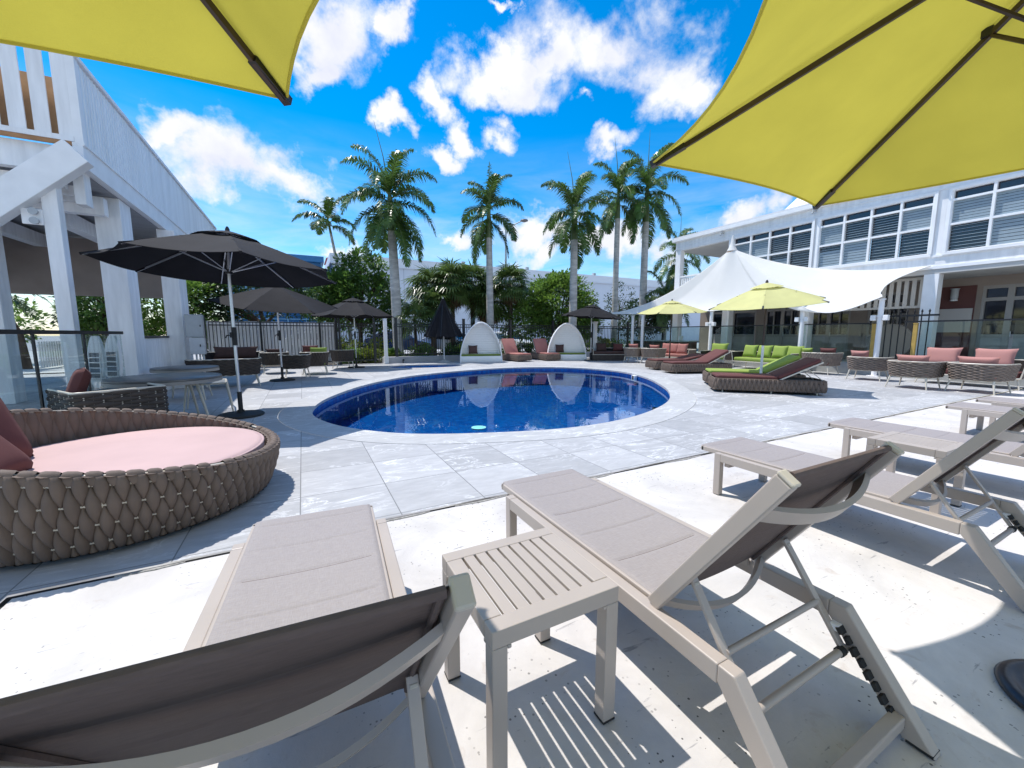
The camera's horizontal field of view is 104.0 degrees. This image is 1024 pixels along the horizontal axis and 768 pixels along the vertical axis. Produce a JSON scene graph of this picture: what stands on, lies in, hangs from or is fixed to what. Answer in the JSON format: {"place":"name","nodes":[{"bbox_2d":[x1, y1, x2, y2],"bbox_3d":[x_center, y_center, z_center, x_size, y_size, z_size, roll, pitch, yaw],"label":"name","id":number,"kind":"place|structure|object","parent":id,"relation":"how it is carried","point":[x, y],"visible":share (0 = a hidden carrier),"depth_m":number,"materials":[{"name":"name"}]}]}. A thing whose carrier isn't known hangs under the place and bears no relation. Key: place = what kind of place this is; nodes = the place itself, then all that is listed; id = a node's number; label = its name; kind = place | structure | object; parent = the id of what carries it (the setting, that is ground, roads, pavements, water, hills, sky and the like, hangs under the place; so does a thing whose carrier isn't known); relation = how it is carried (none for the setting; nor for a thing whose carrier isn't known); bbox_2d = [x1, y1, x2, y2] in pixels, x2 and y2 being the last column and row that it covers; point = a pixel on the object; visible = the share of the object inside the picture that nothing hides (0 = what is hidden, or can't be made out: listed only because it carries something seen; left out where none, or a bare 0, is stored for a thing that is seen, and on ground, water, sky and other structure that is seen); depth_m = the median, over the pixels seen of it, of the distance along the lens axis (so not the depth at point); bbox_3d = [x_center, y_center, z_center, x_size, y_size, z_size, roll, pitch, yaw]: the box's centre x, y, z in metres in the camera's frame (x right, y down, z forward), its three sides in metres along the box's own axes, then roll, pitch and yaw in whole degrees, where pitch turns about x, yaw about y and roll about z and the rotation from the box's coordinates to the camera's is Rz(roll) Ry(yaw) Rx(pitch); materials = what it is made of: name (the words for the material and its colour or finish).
{"place":"outdoors","nodes":[
{"label":"outdoors","id":0,"kind":"place"},
{"bbox_2d":[22,362,85,373],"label":"path","id":1,"kind":"structure","parent":0,"point":[56,369],"depth_m":13.63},
{"bbox_2d":[11,294,51,368],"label":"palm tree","id":2,"kind":"object","parent":1,"relation":"on","point":[26,362],"visible":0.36,"depth_m":13.75,"materials":[{"name":"green plant"}]},
{"bbox_2d":[36,341,87,367],"bbox_3d":[-17.295,-1.262,15.820,0.060,0.900,4.900,-4,8,-27],"label":"white picket fence","id":3,"kind":"object","parent":1,"relation":"on","point":[50,345],"visible":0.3,"depth_m":14.25,"materials":[{"name":"paint"}]},
{"bbox_2d":[23,363,336,374],"bbox_3d":[-22.377,-0.236,11.862,31.200,0.001,6.400,-4,8,-27],"label":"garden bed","id":4,"kind":"object","parent":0,"point":[261,366],"depth_m":15.37,"materials":[{"name":"plant"}]},
{"bbox_2d":[13,295,53,342],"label":"leafy tree","id":5,"kind":"object","parent":4,"relation":"on","point":[18,318],"visible":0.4,"depth_m":15.97,"materials":[{"name":"green plant"}]},
{"bbox_2d":[51,296,149,359],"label":"leafy tree","id":6,"kind":"object","parent":4,"relation":"on","point":[94,322],"visible":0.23,"depth_m":15.58,"materials":[{"name":"green plant"}]},
{"bbox_2d":[140,280,222,351],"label":"leafy tree","id":7,"kind":"object","parent":4,"relation":"on","point":[157,322],"visible":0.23,"depth_m":15.93,"materials":[{"name":"green plant"}]},
{"bbox_2d":[152,282,318,342],"bbox_3d":[-12.522,-3.540,18.624,6.578,4.940,4.094,-4,8,-27],"label":"leafy tree","id":8,"kind":"object","parent":4,"relation":"on","point":[247,315],"visible":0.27,"depth_m":17.77,"materials":[{"name":"green plant"}]},
{"bbox_2d":[227,254,324,346],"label":"glass building","id":9,"kind":"structure","parent":0,"point":[317,260],"depth_m":35.41,"materials":[{"name":"blue"}]},
{"bbox_2d":[25,336,586,364],"bbox_3d":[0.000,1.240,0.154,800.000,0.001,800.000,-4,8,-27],"label":"ground","id":10,"kind":"structure","parent":0,"point":[48,338],"depth_m":80.70,"materials":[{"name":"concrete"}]},
{"bbox_2d":[401,263,458,340],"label":"fan palm","id":11,"kind":"object","parent":10,"relation":"on","point":[419,279],"visible":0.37,"depth_m":21.91,"materials":[{"name":"green plant"}]},
{"bbox_2d":[409,286,454,355],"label":"fan palm","id":12,"kind":"object","parent":10,"relation":"on","point":[429,294],"visible":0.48,"depth_m":21.20,"materials":[{"name":"green plant"}]},
{"bbox_2d":[426,257,477,353],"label":"fan palm","id":13,"kind":"object","parent":10,"relation":"on","point":[459,271],"visible":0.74,"depth_m":21.75,"materials":[{"name":"green plant"}]},
{"bbox_2d":[454,259,494,326],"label":"fan palm","id":14,"kind":"object","parent":10,"relation":"on","point":[480,272],"visible":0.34,"depth_m":22.90,"materials":[{"name":"green plant"}]},
{"bbox_2d":[382,352,589,362],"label":"kerb wall","id":15,"kind":"structure","parent":10,"relation":"on","point":[399,359],"depth_m":17.41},
{"bbox_2d":[394,317,664,356],"bbox_3d":[2.118,-2.407,20.534,15.970,1.688,0.120,-4,8,-27],"label":"picket fence","id":16,"kind":"object","parent":15,"relation":"on","point":[510,327],"visible":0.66,"depth_m":19.60,"materials":[{"name":"black metal"}]},
{"bbox_2d":[463,277,513,324],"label":"leafy tree","id":17,"kind":"object","parent":10,"relation":"on","point":[480,313],"visible":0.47,"depth_m":22.96,"materials":[{"name":"green plant"}]},
{"bbox_2d":[493,261,531,338],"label":"fan palm","id":18,"kind":"object","parent":10,"relation":"on","point":[512,292],"visible":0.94,"depth_m":22.51,"materials":[{"name":"green plant"}]},
{"bbox_2d":[494,268,604,342],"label":"leafy tree","id":19,"kind":"object","parent":10,"relation":"on","point":[534,308],"visible":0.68,"depth_m":23.70,"materials":[{"name":"green plant"}]},
{"bbox_2d":[653,214,710,290],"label":"palm tree","id":20,"kind":"object","parent":10,"relation":"on","point":[671,269],"visible":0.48,"depth_m":28.42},
{"bbox_2d":[339,359,382,363],"bbox_3d":[9.507,-2.045,26.409,38.700,0.001,3.040,-4,8,-27],"label":"garden bed","id":21,"kind":"object","parent":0,"point":[365,363],"depth_m":16.95,"materials":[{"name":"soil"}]},
{"bbox_2d":[339,123,438,355],"bbox_3d":[-5.814,-6.756,19.321,4.672,11.104,4.674,-4,8,-27],"label":"palm tree","id":22,"kind":"object","parent":21,"relation":"on","point":[390,218],"visible":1,"depth_m":18.83,"materials":[{"name":"plant"}]},
{"bbox_2d":[397,299,434,355],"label":"fan palm","id":23,"kind":"object","parent":21,"relation":"on","point":[420,311],"visible":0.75,"depth_m":19.97,"materials":[{"name":"green plant"}]},
{"bbox_2d":[460,162,523,330],"bbox_3d":[-1.063,-6.500,21.304,3.473,10.102,3.228,-1,7,-5],"label":"palm tree","id":24,"kind":"object","parent":21,"relation":"on","point":[489,197],"visible":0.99,"depth_m":21.10,"materials":[{"name":"plant"}]},
{"bbox_2d":[540,156,614,326],"bbox_3d":[3.226,-6.754,21.321,3.968,10.601,3.965,-4,8,-27],"label":"palm tree","id":25,"kind":"object","parent":21,"relation":"on","point":[578,238],"visible":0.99,"depth_m":21.07,"materials":[{"name":"plant"}]},
{"bbox_2d":[588,142,651,343],"bbox_3d":[6.457,-8.120,24.204,3.849,12.601,3.811,-4,8,-27],"label":"palm tree","id":26,"kind":"object","parent":21,"relation":"on","point":[617,181],"visible":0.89,"depth_m":23.84,"materials":[{"name":"plant"}]},
{"bbox_2d":[617,295,682,338],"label":"leafy tree","id":27,"kind":"object","parent":21,"relation":"on","point":[651,321],"visible":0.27,"depth_m":25.65,"materials":[{"name":"green plant"}]},
{"bbox_2d":[612,139,688,339],"bbox_3d":[8.251,-8.356,24.082,4.478,13.100,4.087,-1,7,-6],"label":"palm tree","id":28,"kind":"object","parent":21,"relation":"on","point":[644,176],"visible":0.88,"depth_m":23.73,"materials":[{"name":"plant"}]},
{"bbox_2d":[644,270,689,339],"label":"palm tree","id":29,"kind":"object","parent":21,"relation":"on","point":[663,291],"visible":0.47,"depth_m":24.23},
{"bbox_2d":[29,342,698,362],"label":"parking","id":30,"kind":"structure","parent":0,"point":[32,358],"depth_m":24.29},
{"bbox_2d":[291,195,355,341],"bbox_3d":[-10.639,-6.353,23.412,3.168,9.302,3.122,3,8,23],"label":"palm tree","id":31,"kind":"object","parent":30,"relation":"on","point":[328,213],"visible":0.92,"depth_m":22.93,"materials":[{"name":"plant"}]},
{"bbox_2d":[295,245,408,348],"bbox_3d":[-9.015,-4.818,23.022,6.422,6.390,5.027,-4,8,-27],"label":"leafy tree","id":32,"kind":"object","parent":30,"relation":"on","point":[356,282],"visible":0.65,"depth_m":22.27,"materials":[{"name":"green plant"}]},
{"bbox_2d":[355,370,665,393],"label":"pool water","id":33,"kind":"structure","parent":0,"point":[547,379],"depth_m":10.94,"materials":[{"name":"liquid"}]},
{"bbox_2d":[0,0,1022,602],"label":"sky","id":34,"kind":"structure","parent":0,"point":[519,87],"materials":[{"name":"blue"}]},
{"bbox_2d":[0,389,1023,767],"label":"concrete slab","id":35,"kind":"structure","parent":0,"point":[938,611],"depth_m":1.55,"materials":[{"name":"concrete"}]},
{"bbox_2d":[0,0,318,105],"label":"yellow umbrella","id":36,"kind":"object","parent":35,"relation":"on","point":[251,46],"visible":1,"depth_m":1.04,"materials":[{"name":"fabric"}]},
{"bbox_2d":[0,504,475,767],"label":"sling lounger","id":37,"kind":"object","parent":35,"relation":"on","point":[305,621],"visible":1,"depth_m":0.60,"materials":[{"name":"fabric"}]},
{"bbox_2d":[0,388,1023,608],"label":"expansion gap","id":38,"kind":"object","parent":35,"relation":"in","point":[5,601],"visible":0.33,"depth_m":2.16,"materials":[{"name":"black"}]},
{"bbox_2d":[442,528,618,767],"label":"side table","id":39,"kind":"object","parent":35,"relation":"on","point":[564,581],"visible":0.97,"depth_m":1.21,"materials":[{"name":"metal"}]},
{"bbox_2d":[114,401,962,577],"bbox_3d":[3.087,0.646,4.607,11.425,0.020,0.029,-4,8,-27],"label":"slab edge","id":40,"kind":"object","parent":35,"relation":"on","point":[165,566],"visible":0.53,"depth_m":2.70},
{"bbox_2d":[501,441,940,767],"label":"sling lounger","id":41,"kind":"object","parent":35,"relation":"on","point":[650,561],"visible":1,"depth_m":1.28,"materials":[{"name":"fabric"}]},
{"bbox_2d":[626,356,1023,385],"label":"stone ledge","id":42,"kind":"object","parent":35,"relation":"on","point":[843,367],"depth_m":12.33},
{"bbox_2d":[649,0,1023,709],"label":"yellow umbrella","id":43,"kind":"object","parent":35,"relation":"on","point":[815,104],"visible":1,"depth_m":1.62,"materials":[{"name":"fabric"}]},
{"bbox_2d":[700,407,1023,612],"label":"sling lounger","id":44,"kind":"object","parent":35,"relation":"on","point":[888,492],"visible":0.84,"depth_m":2.12,"materials":[{"name":"beige"}]},
{"bbox_2d":[866,431,965,514],"bbox_3d":[2.884,0.625,2.875,0.421,0.450,0.415,-4,8,-27],"label":"side table","id":45,"kind":"object","parent":35,"relation":"on","point":[937,449],"visible":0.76,"depth_m":2.79,"materials":[{"name":"metal"}]},
{"bbox_2d":[828,417,1023,466],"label":"sling lounger","id":46,"kind":"object","parent":35,"relation":"on","point":[857,428],"visible":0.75,"depth_m":3.63,"materials":[{"name":"beige"}]},
{"bbox_2d":[945,402,1013,433],"bbox_3d":[5.974,0.231,4.286,0.622,0.883,1.724,-4,8,-27],"label":"sling lounger","id":47,"kind":"object","parent":35,"relation":"on","point":[980,412],"visible":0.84,"depth_m":4.77,"materials":[{"name":"beige"}]},
{"bbox_2d":[0,357,1023,600],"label":"deck","id":48,"kind":"structure","parent":0,"point":[313,473],"depth_m":4.23,"materials":[{"name":"ceramic"}]},
{"bbox_2d":[0,329,122,407],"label":"porch glass rail","id":49,"kind":"object","parent":48,"relation":"on","point":[34,350],"visible":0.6,"depth_m":4.27,"materials":[{"name":"black metal"}]},
{"bbox_2d":[87,383,123,391],"bbox_3d":[-6.263,0.235,6.129,0.520,0.420,1.300,-6,9,-39],"label":"bench","id":50,"kind":"object","parent":48,"relation":"on","point":[98,389],"visible":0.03,"depth_m":5.79,"materials":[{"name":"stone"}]},
{"bbox_2d":[87,336,106,387],"bbox_3d":[-6.078,-0.322,5.852,0.264,0.755,0.085,1,7,6],"label":"louvre panel","id":51,"kind":"object","parent":50,"relation":"on","point":[96,354],"visible":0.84,"depth_m":5.83,"materials":[{"name":"white paint"}]},
{"bbox_2d":[105,336,122,377],"bbox_3d":[-6.114,-0.357,6.135,0.264,0.755,0.085,1,7,6],"label":"louvre panel","id":52,"kind":"object","parent":50,"relation":"on","point":[114,358],"visible":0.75,"depth_m":6.11,"materials":[{"name":"white paint"}]},
{"bbox_2d":[45,383,169,411],"bbox_3d":[-4.548,0.335,4.556,0.777,0.618,0.814,4,8,28],"label":"rope armchair","id":53,"kind":"object","parent":48,"relation":"on","point":[151,396],"visible":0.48,"depth_m":4.31,"materials":[{"name":"black"}]},
{"bbox_2d":[65,367,91,392],"bbox_3d":[-4.695,0.005,4.332,0.420,0.380,0.150,6,-10,42],"label":"pillow","id":54,"kind":"object","parent":53,"relation":"on","point":[80,380],"visible":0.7,"depth_m":4.21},
{"bbox_2d":[0,43,216,403],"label":"building","id":55,"kind":"structure","parent":48,"relation":"on","point":[98,174],"depth_m":6.50,"materials":[{"name":"grey"}]},
{"bbox_2d":[144,336,171,389],"bbox_3d":[-7.142,-0.396,8.095,0.058,1.148,1.719,-4,8,-27],"label":"slat infill","id":56,"kind":"object","parent":55,"relation":"attached to","point":[157,351],"visible":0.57,"depth_m":8.04,"materials":[{"name":"white metal"}]},
{"bbox_2d":[184,314,204,336],"bbox_3d":[-6.996,-1.280,8.815,0.312,0.494,0.192,-4,8,-27],"label":"meter box","id":57,"kind":"object","parent":55,"relation":"attached to","point":[194,325],"visible":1,"depth_m":8.74,"materials":[{"name":"grey metal"}]},
{"bbox_2d":[0,407,280,567],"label":"round daybed","id":58,"kind":"object","parent":48,"relation":"on","point":[93,481],"visible":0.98,"depth_m":2.44,"materials":[{"name":"beige wicker"}]},
{"bbox_2d":[0,436,32,470],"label":"pillow","id":59,"kind":"object","parent":58,"relation":"on","point":[12,457],"visible":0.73,"depth_m":2.32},
{"bbox_2d":[0,398,34,457],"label":"pillow","id":60,"kind":"object","parent":58,"relation":"on","point":[11,432],"visible":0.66,"depth_m":2.56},
{"bbox_2d":[101,372,222,415],"bbox_3d":[-4.713,0.211,5.484,1.248,0.634,1.248,6,10,42],"label":"round table","id":61,"kind":"object","parent":48,"relation":"on","point":[189,379],"visible":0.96,"depth_m":5.25,"materials":[{"name":"stone"}]},
{"bbox_2d":[149,365,219,399],"bbox_3d":[-6.047,-0.018,7.448,1.008,0.603,1.008,-4,8,-27],"label":"round table","id":62,"kind":"object","parent":48,"relation":"on","point":[184,368],"visible":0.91,"depth_m":7.27,"materials":[{"name":"stone"}]},
{"bbox_2d":[79,226,336,419],"bbox_3d":[-4.018,-0.871,5.771,2.710,2.704,2.707,4,8,28],"label":"black umbrella","id":63,"kind":"object","parent":48,"relation":"on","point":[228,257],"visible":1,"depth_m":5.76,"materials":[{"name":"fabric"}]},
{"bbox_2d":[184,357,261,386],"bbox_3d":[-6.617,-0.269,9.248,1.440,0.657,0.850,-5,9,-35],"label":"rope sofa","id":64,"kind":"object","parent":48,"relation":"on","point":[249,366],"visible":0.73,"depth_m":9.00,"materials":[{"name":"black"}]},
{"bbox_2d":[203,315,338,364],"bbox_3d":[-8.837,-1.579,14.924,4.320,1.850,0.180,-4,8,-27],"label":"board fence","id":65,"kind":"object","parent":48,"relation":"on","point":[330,344],"visible":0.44,"depth_m":14.94,"materials":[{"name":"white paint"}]},
{"bbox_2d":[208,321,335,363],"bbox_3d":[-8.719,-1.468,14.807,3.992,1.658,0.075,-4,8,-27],"label":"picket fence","id":66,"kind":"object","parent":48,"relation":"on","point":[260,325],"visible":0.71,"depth_m":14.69,"materials":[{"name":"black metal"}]},
{"bbox_2d":[207,287,337,381],"bbox_3d":[-5.987,-1.328,10.292,2.849,2.496,2.569,-4,8,-27],"label":"black umbrella","id":67,"kind":"object","parent":48,"relation":"on","point":[278,300],"visible":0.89,"depth_m":9.63,"materials":[{"name":"fabric"}]},
{"bbox_2d":[278,353,311,377],"bbox_3d":[-6.028,-0.502,11.119,0.780,0.657,0.750,-3,8,-19],"label":"rope armchair","id":68,"kind":"object","parent":48,"relation":"on","point":[303,361],"visible":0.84,"depth_m":10.83,"materials":[{"name":"black"}]},
{"bbox_2d":[309,296,393,367],"bbox_3d":[-5.639,-1.858,14.352,2.693,2.545,2.693,4,8,32],"label":"black umbrella","id":69,"kind":"object","parent":48,"relation":"on","point":[353,307],"visible":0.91,"depth_m":13.79,"materials":[{"name":"fabric"}]},
{"bbox_2d":[337,318,379,364],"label":"picket gate","id":70,"kind":"structure","parent":48,"relation":"on","point":[374,326],"depth_m":16.22,"materials":[{"name":"black metal"}]},
{"bbox_2d":[423,297,463,362],"bbox_3d":[-2.950,-2.342,17.247,1.638,2.790,1.314,-4,8,-27],"label":"folded umbrella","id":71,"kind":"object","parent":48,"relation":"on","point":[442,324],"visible":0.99,"depth_m":16.91,"materials":[{"name":"black fabric"}]},
{"bbox_2d":[460,322,502,362],"bbox_3d":[-1.405,-1.829,17.442,1.852,1.727,0.851,-2,7,-13],"label":"daybed pod","id":72,"kind":"object","parent":48,"relation":"on","point":[482,336],"visible":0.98,"depth_m":17.29,"materials":[{"name":"white paint"}]},
{"bbox_2d":[278,366,695,443],"bbox_3d":[0.064,0.013,9.780,7.880,0.045,11.106,1,7,9],"label":"pool coping","id":73,"kind":"object","parent":48,"relation":"on","point":[298,415],"visible":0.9,"depth_m":5.41,"materials":[{"name":"stone"}]},
{"bbox_2d":[313,368,669,433],"bbox_3d":[0.064,0.311,9.817,7.032,0.600,10.258,1,7,9],"label":"pool basin","id":74,"kind":"object","parent":48,"relation":"in","point":[447,411],"visible":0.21,"depth_m":9.50,"materials":[{"name":"blue tile"}]},
{"bbox_2d":[610,389,666,411],"bbox_3d":[2.370,0.184,11.960,3.358,0.318,7.190,-5,9,-35],"label":"pool step","id":75,"kind":"object","parent":74,"relation":"on","point":[648,401],"visible":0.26,"depth_m":9.91,"materials":[{"name":"blue tile"}]},
{"bbox_2d":[547,323,586,360],"bbox_3d":[2.515,-1.997,18.790,1.852,1.727,0.851,0,7,-3],"label":"daybed pod","id":76,"kind":"object","parent":48,"relation":"on","point":[569,336],"visible":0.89,"depth_m":18.68,"materials":[{"name":"white paint"}]},
{"bbox_2d":[562,304,622,360],"bbox_3d":[3.635,-2.370,18.312,2.611,2.584,2.619,5,9,37],"label":"black umbrella","id":77,"kind":"object","parent":48,"relation":"on","point":[593,311],"visible":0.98,"depth_m":17.71,"materials":[{"name":"fabric"}]},
{"bbox_2d":[636,299,707,357],"bbox_3d":[5.969,-1.924,15.048,2.374,2.504,2.484,-4,8,-27],"label":"yellow umbrella","id":78,"kind":"object","parent":48,"relation":"on","point":[671,307],"visible":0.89,"depth_m":14.50,"materials":[{"name":"fabric"}]},
{"bbox_2d":[661,349,731,373],"bbox_3d":[5.814,-0.724,12.618,2.051,0.723,0.791,-1,7,-7],"label":"wicker lounger","id":79,"kind":"object","parent":48,"relation":"on","point":[703,363],"visible":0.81,"depth_m":12.32,"materials":[{"name":"beige wicker"}]},
{"bbox_2d":[708,357,827,395],"bbox_3d":[5.294,-0.198,8.387,2.050,0.723,0.791,2,7,17],"label":"wicker lounger","id":80,"kind":"object","parent":48,"relation":"on","point":[780,380],"visible":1,"depth_m":8.10,"materials":[{"name":"beige wicker"}]},
{"bbox_2d":[702,355,805,382],"bbox_3d":[5.691,-0.336,9.499,2.050,0.723,0.791,2,7,17],"label":"cushion","id":81,"kind":"object","parent":80,"relation":"on","point":[774,365],"visible":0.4,"depth_m":9.31,"materials":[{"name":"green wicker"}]},
{"bbox_2d":[708,280,828,372],"bbox_3d":[5.535,-1.074,8.791,2.128,2.361,2.417,-4,8,-27],"label":"yellow umbrella","id":82,"kind":"object","parent":48,"relation":"on","point":[766,295],"visible":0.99,"depth_m":8.25,"materials":[{"name":"fabric"}]},
{"bbox_2d":[845,356,894,381],"bbox_3d":[9.459,-0.422,10.643,0.760,0.617,0.879,-5,8,-33],"label":"tub chair","id":83,"kind":"object","parent":48,"relation":"on","point":[878,364],"visible":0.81,"depth_m":10.38,"materials":[{"name":"grey wicker"}]},
{"bbox_2d":[866,298,889,376],"bbox_3d":[10.431,-1.314,11.398,0.260,2.195,0.400,-4,8,-27],"label":"sail post","id":84,"kind":"object","parent":48,"relation":"on","point":[880,317],"visible":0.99,"depth_m":11.34,"materials":[{"name":"metal"}]},
{"bbox_2d":[884,359,947,389],"bbox_3d":[9.032,-0.219,9.006,0.780,0.617,0.879,-3,8,-25],"label":"tub chair","id":85,"kind":"object","parent":48,"relation":"on","point":[916,369],"visible":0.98,"depth_m":8.74,"materials":[{"name":"grey wicker"}]},
{"bbox_2d":[915,359,1023,390],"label":"rope sofa","id":86,"kind":"object","parent":48,"relation":"on","point":[1020,375],"visible":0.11,"depth_m":8.97,"materials":[{"name":"black"}]},
{"bbox_2d":[927,347,962,361],"bbox_3d":[10.636,-0.685,9.879,0.180,0.460,0.640,12,1,-28],"label":"pillow","id":87,"kind":"object","parent":86,"relation":"on","point":[944,354],"visible":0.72,"depth_m":9.81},
{"bbox_2d":[975,348,1018,363],"bbox_3d":[11.024,-0.593,9.140,0.180,0.460,0.660,12,1,-28],"label":"pillow","id":88,"kind":"object","parent":86,"relation":"on","point":[1007,356],"visible":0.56,"depth_m":9.00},
{"bbox_2d":[944,361,1021,394],"bbox_3d":[9.704,-0.134,8.326,0.800,0.617,0.899,-3,8,-21],"label":"tub chair","id":89,"kind":"object","parent":48,"relation":"on","point":[992,373],"visible":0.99,"depth_m":8.05,"materials":[{"name":"grey wicker"}]},
{"bbox_2d":[324,253,699,344],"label":"building","id":90,"kind":"structure","parent":0,"point":[602,286],"depth_m":51.77,"materials":[{"name":"white"}]},
{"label":"terrace","id":91,"kind":"structure","parent":0,"visible":0},
{"bbox_2d":[612,235,930,343],"bbox_3d":[8.403,-3.574,16.337,2.134,4.860,12.037,-4,8,-27],"label":"shade sail","id":92,"kind":"object","parent":91,"relation":"on","point":[732,272],"visible":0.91,"depth_m":14.60,"materials":[{"name":"white fabric"}]},
{"bbox_2d":[672,170,1023,359],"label":"building","id":93,"kind":"structure","parent":91,"relation":"on","point":[948,233],"depth_m":12.26,"materials":[{"name":"white paint"}]},
{"bbox_2d":[711,309,756,350],"bbox_3d":[10.426,-2.622,18.889,0.115,2.320,2.200,-4,8,-27],"label":"door","id":94,"kind":"structure","parent":93,"relation":"in","point":[742,336],"depth_m":18.62,"materials":[{"name":"grey paint"}]},
{"bbox_2d":[734,219,814,267],"bbox_3d":[9.835,-5.007,15.301,0.160,1.780,3.050,-4,8,-27],"label":"window","id":95,"kind":"structure","parent":93,"relation":"in","point":[753,245],"depth_m":14.86,"materials":[{"name":"white paint"}]},
{"bbox_2d":[764,308,799,351],"bbox_3d":[11.441,-2.381,16.953,0.115,2.320,1.400,-4,8,-27],"label":"door","id":96,"kind":"structure","parent":93,"relation":"in","point":[787,335],"depth_m":16.94,"materials":[{"name":"grey paint"}]},
{"bbox_2d":[811,311,850,357],"bbox_3d":[12.226,-2.195,15.457,0.115,2.320,1.400,-4,8,-27],"label":"door","id":97,"kind":"structure","parent":93,"relation":"in","point":[823,336],"depth_m":15.38,"materials":[{"name":"grey paint"}]},
{"bbox_2d":[813,191,938,268],"bbox_3d":[11.262,-4.669,12.581,0.160,1.780,2.970,-4,8,-27],"label":"window","id":98,"kind":"structure","parent":93,"relation":"in","point":[914,217],"depth_m":12.42,"materials":[{"name":"white paint"}]},
{"bbox_2d":[864,291,910,357],"bbox_3d":[13.034,-2.003,13.916,0.115,2.320,1.100,-4,8,-27],"label":"door","id":99,"kind":"structure","parent":93,"relation":"in","point":[890,311],"depth_m":13.83,"materials":[{"name":"grey paint"}]},
{"bbox_2d":[936,308,972,331],"bbox_3d":[13.673,-1.972,12.449,0.020,0.720,0.840,-4,8,-27],"label":"notice board","id":100,"kind":"object","parent":93,"relation":"attached to","point":[958,314],"visible":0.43,"depth_m":12.37,"materials":[{"name":"grey"}]},
{"bbox_2d":[941,171,1023,254],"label":"window","id":101,"kind":"structure","parent":93,"relation":"in","point":[967,207],"depth_m":10.46,"materials":[{"name":"white paint"}]},
{"bbox_2d":[974,283,1023,359],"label":"door","id":102,"kind":"structure","parent":93,"relation":"in","point":[1006,301],"depth_m":11.61,"materials":[{"name":"grey paint"}]},
{"bbox_2d":[869,324,911,356],"bbox_3d":[12.486,-1.419,13.190,0.060,1.120,1.120,-4,8,-27],"label":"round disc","id":103,"kind":"object","parent":91,"relation":"on","point":[894,340],"visible":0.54,"depth_m":13.08,"materials":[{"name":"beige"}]},
{"bbox_2d":[869,309,939,358],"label":"spear gate","id":104,"kind":"structure","parent":91,"relation":"on","point":[914,315],"depth_m":11.34,"materials":[{"name":"black metal"}]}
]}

